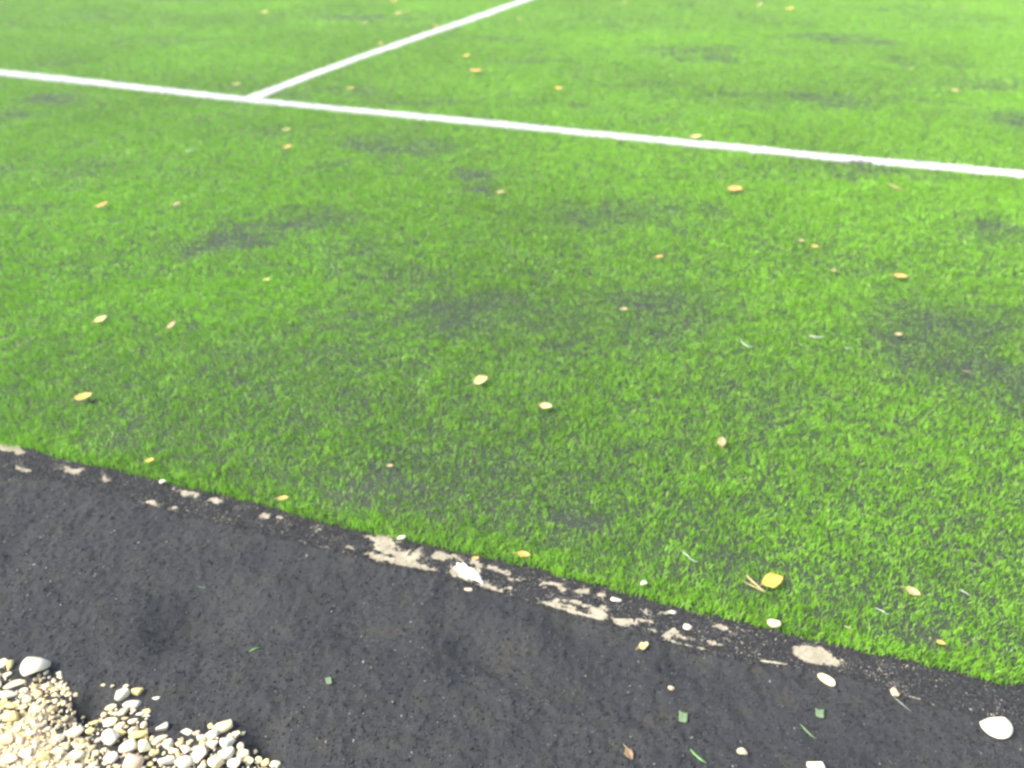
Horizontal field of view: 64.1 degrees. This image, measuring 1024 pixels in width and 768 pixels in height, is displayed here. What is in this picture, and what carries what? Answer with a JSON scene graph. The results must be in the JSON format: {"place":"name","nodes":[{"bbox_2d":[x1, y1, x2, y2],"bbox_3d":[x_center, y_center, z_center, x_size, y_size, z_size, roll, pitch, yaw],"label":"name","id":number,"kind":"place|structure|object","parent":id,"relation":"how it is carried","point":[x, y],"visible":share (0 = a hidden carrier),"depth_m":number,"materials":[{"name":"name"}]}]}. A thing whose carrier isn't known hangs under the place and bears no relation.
{"place":"outdoors","nodes":[
{"label":"outdoors","id":0,"kind":"place"},
{"bbox_2d":[0,697,85,767],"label":"gravel ground","id":1,"kind":"structure","parent":0,"point":[23,760],"depth_m":1.31,"materials":[{"name":"gravel"}]},
{"bbox_2d":[18,748,32,758],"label":"pebble","id":2,"kind":"object","parent":1,"relation":"on","point":[25,753],"visible":1,"depth_m":1.28,"materials":[{"name":"white stone"}]},
{"bbox_2d":[37,751,50,761],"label":"pebble","id":3,"kind":"object","parent":1,"relation":"on","point":[43,756],"visible":1,"depth_m":1.28,"materials":[{"name":"yellow stone"}]},
{"bbox_2d":[50,747,64,755],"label":"pebble","id":4,"kind":"object","parent":1,"relation":"on","point":[57,751],"visible":1,"depth_m":1.29,"materials":[{"name":"beige stone"}]},
{"bbox_2d":[68,763,82,767],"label":"pebble","id":5,"kind":"object","parent":1,"relation":"on","point":[76,765],"visible":1,"depth_m":1.27,"materials":[{"name":"white stone"}]},
{"bbox_2d":[0,0,1023,685],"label":"turf ground","id":6,"kind":"structure","parent":0,"point":[562,514],"depth_m":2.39,"materials":[{"name":"plant"}]},
{"bbox_2d":[70,392,91,400],"bbox_3d":[-1.115,0.033,2.116,0.053,0.011,0.028,0,40,0],"label":"leaf","id":7,"kind":"object","parent":6,"relation":"on","point":[84,395],"visible":1,"depth_m":2.12,"materials":[{"name":"plant"}]},
{"bbox_2d":[91,315,106,323],"bbox_3d":[-1.247,-0.193,2.468,0.042,0.011,0.036,0,42,0],"label":"leaf","id":8,"kind":"object","parent":6,"relation":"on","point":[100,318],"visible":1,"depth_m":2.47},
{"bbox_2d":[92,201,107,208],"bbox_3d":[-1.654,-0.716,3.278,0.068,0.019,0.023,-16,36,-23],"label":"leaf","id":9,"kind":"object","parent":6,"relation":"on","point":[101,204],"visible":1,"depth_m":3.29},
{"bbox_2d":[165,320,174,330],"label":"leaf","id":10,"kind":"object","parent":6,"relation":"on","point":[171,324],"visible":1,"depth_m":2.45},
{"bbox_2d":[275,496,287,499],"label":"leaf","id":11,"kind":"object","parent":6,"relation":"on","point":[283,497],"visible":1,"depth_m":1.80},
{"bbox_2d":[247,0,529,97],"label":"white line","id":12,"kind":"object","parent":6,"relation":"on","point":[305,77],"visible":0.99,"depth_m":5.94,"materials":[{"name":"paint"}]},
{"bbox_2d":[473,375,487,384],"bbox_3d":[-0.087,-0.008,2.183,0.045,0.010,0.035,0,50,0],"label":"leaf","id":13,"kind":"object","parent":6,"relation":"on","point":[479,379],"visible":1,"depth_m":2.19,"materials":[{"name":"plant"}]},
{"bbox_2d":[0,69,1023,177],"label":"white line","id":14,"kind":"object","parent":6,"relation":"on","point":[636,137],"visible":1,"depth_m":4.27,"materials":[{"name":"paint"}]},
{"bbox_2d":[515,551,529,556],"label":"leaf","id":15,"kind":"object","parent":6,"relation":"on","point":[524,553],"visible":1,"depth_m":1.66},
{"bbox_2d":[540,402,551,407],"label":"leaf","id":16,"kind":"object","parent":6,"relation":"on","point":[545,405],"visible":1,"depth_m":2.09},
{"bbox_2d":[717,437,726,449],"bbox_3d":[0.502,0.141,1.955,0.021,0.006,0.038,0,47,0],"label":"leaf","id":17,"kind":"object","parent":6,"relation":"on","point":[721,441],"visible":1,"depth_m":1.96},
{"bbox_2d":[724,185,742,190],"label":"leaf","id":18,"kind":"object","parent":6,"relation":"on","point":[734,187],"visible":1,"depth_m":3.45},
{"bbox_2d":[746,575,765,592],"bbox_3d":[0.469,0.385,1.579,0.004,0.004,0.053,-18,37,-25],"label":"pine needle","id":19,"kind":"object","parent":6,"relation":"on","point":[755,583],"visible":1,"depth_m":1.58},
{"bbox_2d":[759,573,782,587],"bbox_3d":[0.497,0.380,1.579,0.054,0.010,0.032,0,51,0],"label":"leaf","id":20,"kind":"object","parent":6,"relation":"on","point":[772,580],"visible":1,"depth_m":1.58,"materials":[{"name":"plant"}]},
{"bbox_2d":[767,619,780,627],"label":"pebble","id":21,"kind":"object","parent":6,"relation":"on","point":[773,623],"visible":1,"depth_m":1.50,"materials":[{"name":"beige stone"}]},
{"bbox_2d":[891,273,907,276],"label":"leaf","id":22,"kind":"object","parent":6,"relation":"on","point":[899,275],"visible":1,"depth_m":2.73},
{"bbox_2d":[901,586,920,595],"bbox_3d":[0.765,0.398,1.570,0.030,0.007,0.022,0,49,0],"label":"leaf","id":23,"kind":"object","parent":6,"relation":"on","point":[912,590],"visible":1,"depth_m":1.57,"materials":[{"name":"plant"}]},
{"bbox_2d":[0,440,1023,767],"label":"rubber path","id":24,"kind":"structure","parent":0,"point":[170,610],"depth_m":1.45,"materials":[{"name":"rubber"}]},
{"bbox_2d":[0,698,7,705],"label":"pebble","id":25,"kind":"object","parent":24,"relation":"on","point":[3,701],"visible":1,"depth_m":1.37,"materials":[{"name":"yellow stone"}]},
{"bbox_2d":[0,658,8,667],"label":"pebble","id":26,"kind":"object","parent":24,"relation":"on","point":[4,662],"visible":1,"depth_m":1.44,"materials":[{"name":"beige stone"}]},
{"bbox_2d":[3,672,11,677],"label":"pebble","id":27,"kind":"object","parent":24,"relation":"on","point":[6,675],"visible":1,"depth_m":1.43,"materials":[{"name":"beige stone"}]},
{"bbox_2d":[0,690,17,698],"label":"pebble","id":28,"kind":"object","parent":24,"relation":"on","point":[7,694],"visible":1,"depth_m":1.39,"materials":[{"name":"white stone"}]},
{"bbox_2d":[5,660,12,668],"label":"pebble","id":29,"kind":"object","parent":24,"relation":"on","point":[9,665],"visible":1,"depth_m":1.44,"materials":[{"name":"yellow stone"}]},
{"bbox_2d":[2,710,17,721],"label":"pebble","id":30,"kind":"object","parent":24,"relation":"on","point":[10,716],"visible":1,"depth_m":1.34,"materials":[{"name":"yellow stone"}]},
{"bbox_2d":[5,703,18,708],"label":"pebble","id":31,"kind":"object","parent":24,"relation":"on","point":[10,705],"visible":1,"depth_m":1.37,"materials":[{"name":"yellow stone"}]},
{"bbox_2d":[3,679,25,688],"bbox_3d":[-0.859,0.518,1.413,0.035,0.010,0.013,-20,38,-28],"label":"pebble","id":32,"kind":"object","parent":24,"relation":"on","point":[14,683],"visible":1,"depth_m":1.41,"materials":[{"name":"beige stone"}]},
{"bbox_2d":[18,704,27,709],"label":"pebble","id":33,"kind":"object","parent":24,"relation":"on","point":[23,706],"visible":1,"depth_m":1.37,"materials":[{"name":"beige stone"}]},
{"bbox_2d":[20,657,50,675],"bbox_3d":[-0.832,0.493,1.422,0.048,0.033,0.035,1,33,2],"label":"pebble","id":34,"kind":"object","parent":24,"relation":"on","point":[30,665],"visible":1,"depth_m":1.41,"materials":[{"name":"white stone"}]},
{"bbox_2d":[42,683,52,687],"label":"pebble","id":35,"kind":"object","parent":24,"relation":"on","point":[47,685],"visible":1,"depth_m":1.41,"materials":[{"name":"beige stone"}]},
{"bbox_2d":[43,726,52,731],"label":"pebble","id":36,"kind":"object","parent":24,"relation":"on","point":[48,728],"visible":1,"depth_m":1.33,"materials":[{"name":"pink stone"}]},
{"bbox_2d":[54,734,64,741],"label":"pebble","id":37,"kind":"object","parent":24,"relation":"on","point":[59,737],"visible":1,"depth_m":1.32,"materials":[{"name":"white stone"}]},
{"bbox_2d":[64,727,83,737],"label":"pebble","id":38,"kind":"object","parent":24,"relation":"on","point":[74,732],"visible":1,"depth_m":1.32,"materials":[{"name":"white stone"}]},
{"bbox_2d":[68,749,84,760],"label":"pebble","id":39,"kind":"object","parent":24,"relation":"on","point":[76,754],"visible":1,"depth_m":1.29,"materials":[{"name":"white stone"}]},
{"bbox_2d":[85,728,95,733],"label":"pebble","id":40,"kind":"object","parent":24,"relation":"on","point":[89,730],"visible":1,"depth_m":1.33,"materials":[{"name":"yellow stone"}]},
{"bbox_2d":[88,720,98,724],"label":"pebble","id":41,"kind":"object","parent":24,"relation":"on","point":[94,722],"visible":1,"depth_m":1.35,"materials":[{"name":"yellow stone"}]},
{"bbox_2d":[94,737,101,742],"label":"pebble","id":42,"kind":"object","parent":24,"relation":"on","point":[98,740],"visible":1,"depth_m":1.32,"materials":[{"name":"grey stone"}]},
{"bbox_2d":[102,717,117,725],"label":"pebble","id":43,"kind":"object","parent":24,"relation":"on","point":[111,721],"visible":1,"depth_m":1.34,"materials":[{"name":"beige stone"}]},
{"bbox_2d":[101,729,119,745],"bbox_3d":[-0.648,0.570,1.319,0.030,0.021,0.023,13,35,9],"label":"pebble","id":44,"kind":"object","parent":24,"relation":"on","point":[110,737],"visible":1,"depth_m":1.31,"materials":[{"name":"white stone"}]},
{"bbox_2d":[103,751,118,763],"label":"pebble","id":45,"kind":"object","parent":24,"relation":"on","point":[111,757],"visible":1,"depth_m":1.29,"materials":[{"name":"white stone"}]},
{"bbox_2d":[105,704,116,710],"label":"pebble","id":46,"kind":"object","parent":24,"relation":"on","point":[110,707],"visible":1,"depth_m":1.37,"materials":[{"name":"beige stone"}]},
{"bbox_2d":[114,688,129,700],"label":"pebble","id":47,"kind":"object","parent":24,"relation":"on","point":[122,694],"visible":1,"depth_m":1.38,"materials":[{"name":"white stone"}]},
{"bbox_2d":[118,729,126,734],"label":"pebble","id":48,"kind":"object","parent":24,"relation":"on","point":[122,732],"visible":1,"depth_m":1.33,"materials":[{"name":"yellow stone"}]},
{"bbox_2d":[118,708,128,715],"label":"pebble","id":49,"kind":"object","parent":24,"relation":"on","point":[123,712],"visible":1,"depth_m":1.36,"materials":[{"name":"beige stone"}]},
{"bbox_2d":[118,739,137,752],"bbox_3d":[-0.613,0.580,1.307,0.027,0.018,0.019,-10,38,-17],"label":"pebble","id":50,"kind":"object","parent":24,"relation":"on","point":[129,745],"visible":1,"depth_m":1.30,"materials":[{"name":"white stone"}]},
{"bbox_2d":[122,700,141,707],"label":"pebble","id":51,"kind":"object","parent":24,"relation":"on","point":[133,704],"visible":1,"depth_m":1.37,"materials":[{"name":"white stone"}]},
{"bbox_2d":[128,718,137,724],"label":"pebble","id":52,"kind":"object","parent":24,"relation":"on","point":[132,721],"visible":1,"depth_m":1.35,"materials":[{"name":"beige stone"}]},
{"bbox_2d":[122,753,143,767],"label":"pebble","id":53,"kind":"object","parent":24,"relation":"on","point":[131,760],"visible":1,"depth_m":1.27,"materials":[{"name":"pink stone"}]},
{"bbox_2d":[128,726,138,733],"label":"pebble","id":54,"kind":"object","parent":24,"relation":"on","point":[132,729],"visible":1,"depth_m":1.33,"materials":[{"name":"beige stone"}]},
{"bbox_2d":[130,688,143,695],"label":"pebble","id":55,"kind":"object","parent":24,"relation":"on","point":[136,691],"visible":1,"depth_m":1.39,"materials":[{"name":"yellow stone"}]},
{"bbox_2d":[0,660,277,767],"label":"gravel","id":56,"kind":"structure","parent":24,"relation":"on","point":[78,742],"depth_m":1.32,"materials":[{"name":"gravel"}]},
{"bbox_2d":[0,734,12,744],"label":"pebble","id":57,"kind":"object","parent":56,"relation":"on","point":[5,739],"visible":1,"depth_m":1.30,"materials":[{"name":"beige stone"}]},
{"bbox_2d":[0,753,17,764],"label":"pebble","id":58,"kind":"object","parent":56,"relation":"on","point":[7,758],"visible":1,"depth_m":1.27,"materials":[{"name":"white stone"}]},
{"bbox_2d":[22,695,31,703],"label":"pebble","id":59,"kind":"object","parent":56,"relation":"on","point":[26,699],"visible":1,"depth_m":1.38,"materials":[{"name":"white stone"}]},
{"bbox_2d":[25,730,36,735],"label":"pebble","id":60,"kind":"object","parent":56,"relation":"on","point":[31,733],"visible":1,"depth_m":1.31,"materials":[{"name":"beige stone"}]},
{"bbox_2d":[31,723,44,728],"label":"pebble","id":61,"kind":"object","parent":56,"relation":"on","point":[35,725],"visible":1,"depth_m":1.33,"materials":[{"name":"grey stone"}]},
{"bbox_2d":[114,722,124,730],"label":"pebble","id":62,"kind":"object","parent":56,"relation":"on","point":[119,726],"visible":1,"depth_m":1.34,"materials":[{"name":"beige stone"}]},
{"bbox_2d":[128,730,147,738],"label":"pebble","id":63,"kind":"object","parent":56,"relation":"on","point":[138,734],"visible":1,"depth_m":1.32,"materials":[{"name":"yellow stone"}]},
{"bbox_2d":[207,740,218,748],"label":"pebble","id":64,"kind":"object","parent":56,"relation":"on","point":[211,744],"visible":1,"depth_m":1.30,"materials":[{"name":"white stone"}]},
{"bbox_2d":[220,737,235,747],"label":"pebble","id":65,"kind":"object","parent":56,"relation":"on","point":[225,742],"visible":1,"depth_m":1.30,"materials":[{"name":"white stone"}]},
{"bbox_2d":[140,721,147,728],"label":"pebble","id":66,"kind":"object","parent":24,"relation":"on","point":[144,724],"visible":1,"depth_m":1.34,"materials":[{"name":"beige stone"}]},
{"bbox_2d":[138,739,151,751],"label":"pebble","id":67,"kind":"object","parent":24,"relation":"on","point":[143,745],"visible":1,"depth_m":1.30,"materials":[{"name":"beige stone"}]},
{"bbox_2d":[151,735,167,744],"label":"pebble","id":68,"kind":"object","parent":24,"relation":"on","point":[158,740],"visible":1,"depth_m":1.31,"materials":[{"name":"beige stone"}]},
{"bbox_2d":[156,722,167,730],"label":"pebble","id":69,"kind":"object","parent":24,"relation":"on","point":[163,727],"visible":1,"depth_m":1.33,"materials":[{"name":"white stone"}]},
{"bbox_2d":[157,755,175,764],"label":"pebble","id":70,"kind":"object","parent":24,"relation":"on","point":[170,759],"visible":1,"depth_m":1.29,"materials":[{"name":"white stone"}]},
{"bbox_2d":[162,738,173,748],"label":"pebble","id":71,"kind":"object","parent":24,"relation":"on","point":[168,743],"visible":1,"depth_m":1.30,"materials":[{"name":"white stone"}]},
{"bbox_2d":[168,748,178,754],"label":"pebble","id":72,"kind":"object","parent":24,"relation":"on","point":[172,751],"visible":1,"depth_m":1.30,"materials":[{"name":"beige stone"}]},
{"bbox_2d":[175,741,183,747],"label":"pebble","id":73,"kind":"object","parent":24,"relation":"on","point":[179,743],"visible":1,"depth_m":1.31,"materials":[{"name":"beige stone"}]},
{"bbox_2d":[174,755,192,767],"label":"pebble","id":74,"kind":"object","parent":24,"relation":"on","point":[185,761],"visible":1,"depth_m":1.27,"materials":[{"name":"white stone"}]},
{"bbox_2d":[180,745,190,754],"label":"pebble","id":75,"kind":"object","parent":24,"relation":"on","point":[185,749],"visible":1,"depth_m":1.30,"materials":[{"name":"white stone"}]},
{"bbox_2d":[181,728,192,735],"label":"pebble","id":76,"kind":"object","parent":24,"relation":"on","point":[187,732],"visible":1,"depth_m":1.33,"materials":[{"name":"white stone"}]},
{"bbox_2d":[191,745,207,763],"bbox_3d":[-0.493,0.586,1.292,0.023,0.017,0.027,0,40,12],"label":"pebble","id":77,"kind":"object","parent":24,"relation":"on","point":[199,753],"visible":1,"depth_m":1.29,"materials":[{"name":"white stone"}]},
{"bbox_2d":[197,734,206,740],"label":"pebble","id":78,"kind":"object","parent":24,"relation":"on","point":[202,737],"visible":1,"depth_m":1.31,"materials":[{"name":"white stone"}]},
{"bbox_2d":[204,730,218,739],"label":"pebble","id":79,"kind":"object","parent":24,"relation":"on","point":[212,734],"visible":1,"depth_m":1.32,"materials":[{"name":"white stone"}]},
{"bbox_2d":[208,756,224,767],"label":"pebble","id":80,"kind":"object","parent":24,"relation":"on","point":[215,762],"visible":1,"depth_m":1.28,"materials":[{"name":"beige stone"}]},
{"bbox_2d":[212,719,232,734],"bbox_3d":[-0.473,0.560,1.335,0.034,0.015,0.019,-18,37,-26],"label":"pebble","id":81,"kind":"object","parent":24,"relation":"on","point":[224,726],"visible":1,"depth_m":1.33,"materials":[{"name":"beige stone"}]},
{"bbox_2d":[218,746,234,759],"bbox_3d":[-0.451,0.585,1.293,0.026,0.016,0.017,-17,37,-25],"label":"pebble","id":82,"kind":"object","parent":24,"relation":"on","point":[227,753],"visible":1,"depth_m":1.29,"materials":[{"name":"white stone"}]},
{"bbox_2d":[227,758,241,767],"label":"pebble","id":83,"kind":"object","parent":24,"relation":"on","point":[233,762],"visible":1,"depth_m":1.28,"materials":[{"name":"white stone"}]},
{"bbox_2d":[232,731,239,737],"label":"pebble","id":84,"kind":"object","parent":24,"relation":"on","point":[235,734],"visible":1,"depth_m":1.33,"materials":[{"name":"beige stone"}]},
{"bbox_2d":[237,742,243,749],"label":"pebble","id":85,"kind":"object","parent":24,"relation":"on","point":[240,745],"visible":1,"depth_m":1.31,"materials":[{"name":"beige stone"}]},
{"bbox_2d":[236,749,249,760],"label":"pebble","id":86,"kind":"object","parent":24,"relation":"on","point":[243,754],"visible":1,"depth_m":1.30,"materials":[{"name":"beige stone"}]},
{"bbox_2d":[244,756,253,765],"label":"pebble","id":87,"kind":"object","parent":24,"relation":"on","point":[248,760],"visible":1,"depth_m":1.29,"materials":[{"name":"beige stone"}]},
{"bbox_2d":[255,756,261,763],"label":"pebble","id":88,"kind":"object","parent":24,"relation":"on","point":[258,759],"visible":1,"depth_m":1.30,"materials":[{"name":"beige stone"}]},
{"bbox_2d":[261,758,269,766],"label":"pebble","id":89,"kind":"object","parent":24,"relation":"on","point":[265,762],"visible":1,"depth_m":1.30,"materials":[{"name":"yellow stone"}]},
{"bbox_2d":[270,760,280,767],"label":"pebble","id":90,"kind":"object","parent":24,"relation":"on","point":[274,763],"visible":1,"depth_m":1.29,"materials":[{"name":"white stone"}]},
{"bbox_2d":[325,676,331,684],"bbox_3d":[-0.316,0.511,1.409,0.011,0.002,0.015,-9,38,-18],"label":"turf scrap","id":91,"kind":"object","parent":24,"relation":"on","point":[328,680],"visible":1,"depth_m":1.41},
{"bbox_2d":[1,454,1021,767],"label":"grit","id":92,"kind":"object","parent":24,"relation":"on","point":[367,630],"visible":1,"depth_m":1.49,"materials":[{"name":"stone"}]},
{"bbox_2d":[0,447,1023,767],"bbox_3d":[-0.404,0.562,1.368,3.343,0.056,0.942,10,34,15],"label":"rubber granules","id":93,"kind":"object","parent":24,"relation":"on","point":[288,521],"visible":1,"depth_m":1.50,"materials":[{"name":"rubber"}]},
{"bbox_2d":[611,597,621,601],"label":"pebble","id":94,"kind":"object","parent":24,"relation":"on","point":[615,599],"visible":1,"depth_m":1.56,"materials":[{"name":"white stone"}]},
{"bbox_2d":[623,744,633,759],"bbox_3d":[0.183,0.583,1.296,0.023,0.008,0.014,19,37,27],"label":"leaf","id":95,"kind":"object","parent":24,"relation":"on","point":[628,753],"visible":1,"depth_m":1.30,"materials":[{"name":"plant"}]},
{"bbox_2d":[637,641,647,649],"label":"leaf","id":96,"kind":"object","parent":24,"relation":"on","point":[643,645],"visible":1,"depth_m":1.47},
{"bbox_2d":[678,710,687,722],"bbox_3d":[0.283,0.550,1.353,0.015,0.002,0.020,10,37,10],"label":"turf scrap","id":97,"kind":"object","parent":24,"relation":"on","point":[682,716],"visible":1,"depth_m":1.35,"materials":[{"name":"plastic"}]},
{"bbox_2d":[683,624,691,629],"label":"pebble","id":98,"kind":"object","parent":24,"relation":"on","point":[687,627],"visible":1,"depth_m":1.50,"materials":[{"name":"white stone"}]},
{"bbox_2d":[690,749,706,763],"bbox_3d":[0.294,0.591,1.296,0.005,0.005,0.032,-27,42,-35],"label":"turf strand","id":99,"kind":"object","parent":24,"relation":"on","point":[697,756],"visible":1,"depth_m":1.29,"materials":[{"name":"green plastic"}]},
{"bbox_2d":[737,748,747,754],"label":"pebble","id":100,"kind":"object","parent":24,"relation":"on","point":[742,751],"visible":1,"depth_m":1.30,"materials":[{"name":"beige stone"}]},
{"bbox_2d":[800,724,815,738],"bbox_3d":[0.482,0.568,1.335,0.005,0.007,0.031,-24,40,-32],"label":"turf strand","id":101,"kind":"object","parent":24,"relation":"on","point":[807,731],"visible":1,"depth_m":1.33},
{"bbox_2d":[806,761,825,767],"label":"pebble","id":102,"kind":"object","parent":24,"relation":"on","point":[819,764],"visible":1,"depth_m":1.27,"materials":[{"name":"white stone"}]},
{"bbox_2d":[815,708,823,717],"bbox_3d":[0.512,0.548,1.362,0.015,0.002,0.016,10,37,10],"label":"turf scrap","id":103,"kind":"object","parent":24,"relation":"on","point":[820,713],"visible":1,"depth_m":1.36,"materials":[{"name":"plastic"}]},
{"bbox_2d":[818,673,834,685],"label":"pebble","id":104,"kind":"object","parent":24,"relation":"on","point":[826,679],"visible":1,"depth_m":1.41,"materials":[{"name":"beige stone"}]},
{"bbox_2d":[890,687,899,696],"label":"pebble","id":105,"kind":"object","parent":24,"relation":"on","point":[894,692],"visible":1,"depth_m":1.39,"materials":[{"name":"beige stone"}]},
{"bbox_2d":[979,717,1012,738],"bbox_3d":[0.788,0.559,1.330,0.048,0.030,0.033,-1,33,-2],"label":"pebble","id":106,"kind":"object","parent":24,"relation":"on","point":[999,727],"visible":1,"depth_m":1.32,"materials":[{"name":"white stone"}]},
{"label":"ground","id":107,"kind":"structure","parent":0,"visible":0},
{"bbox_2d":[0,442,1017,715],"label":"sand","id":108,"kind":"structure","parent":107,"relation":"on","point":[404,556],"depth_m":1.61,"materials":[{"name":"sand"}]},
{"bbox_2d":[454,562,482,583],"bbox_3d":[-0.084,0.374,1.625,0.076,0.014,0.029,21,38,29],"label":"white flake","id":109,"kind":"object","parent":108,"relation":"on","point":[465,571],"visible":1,"depth_m":1.62,"materials":[{"name":"paint"}]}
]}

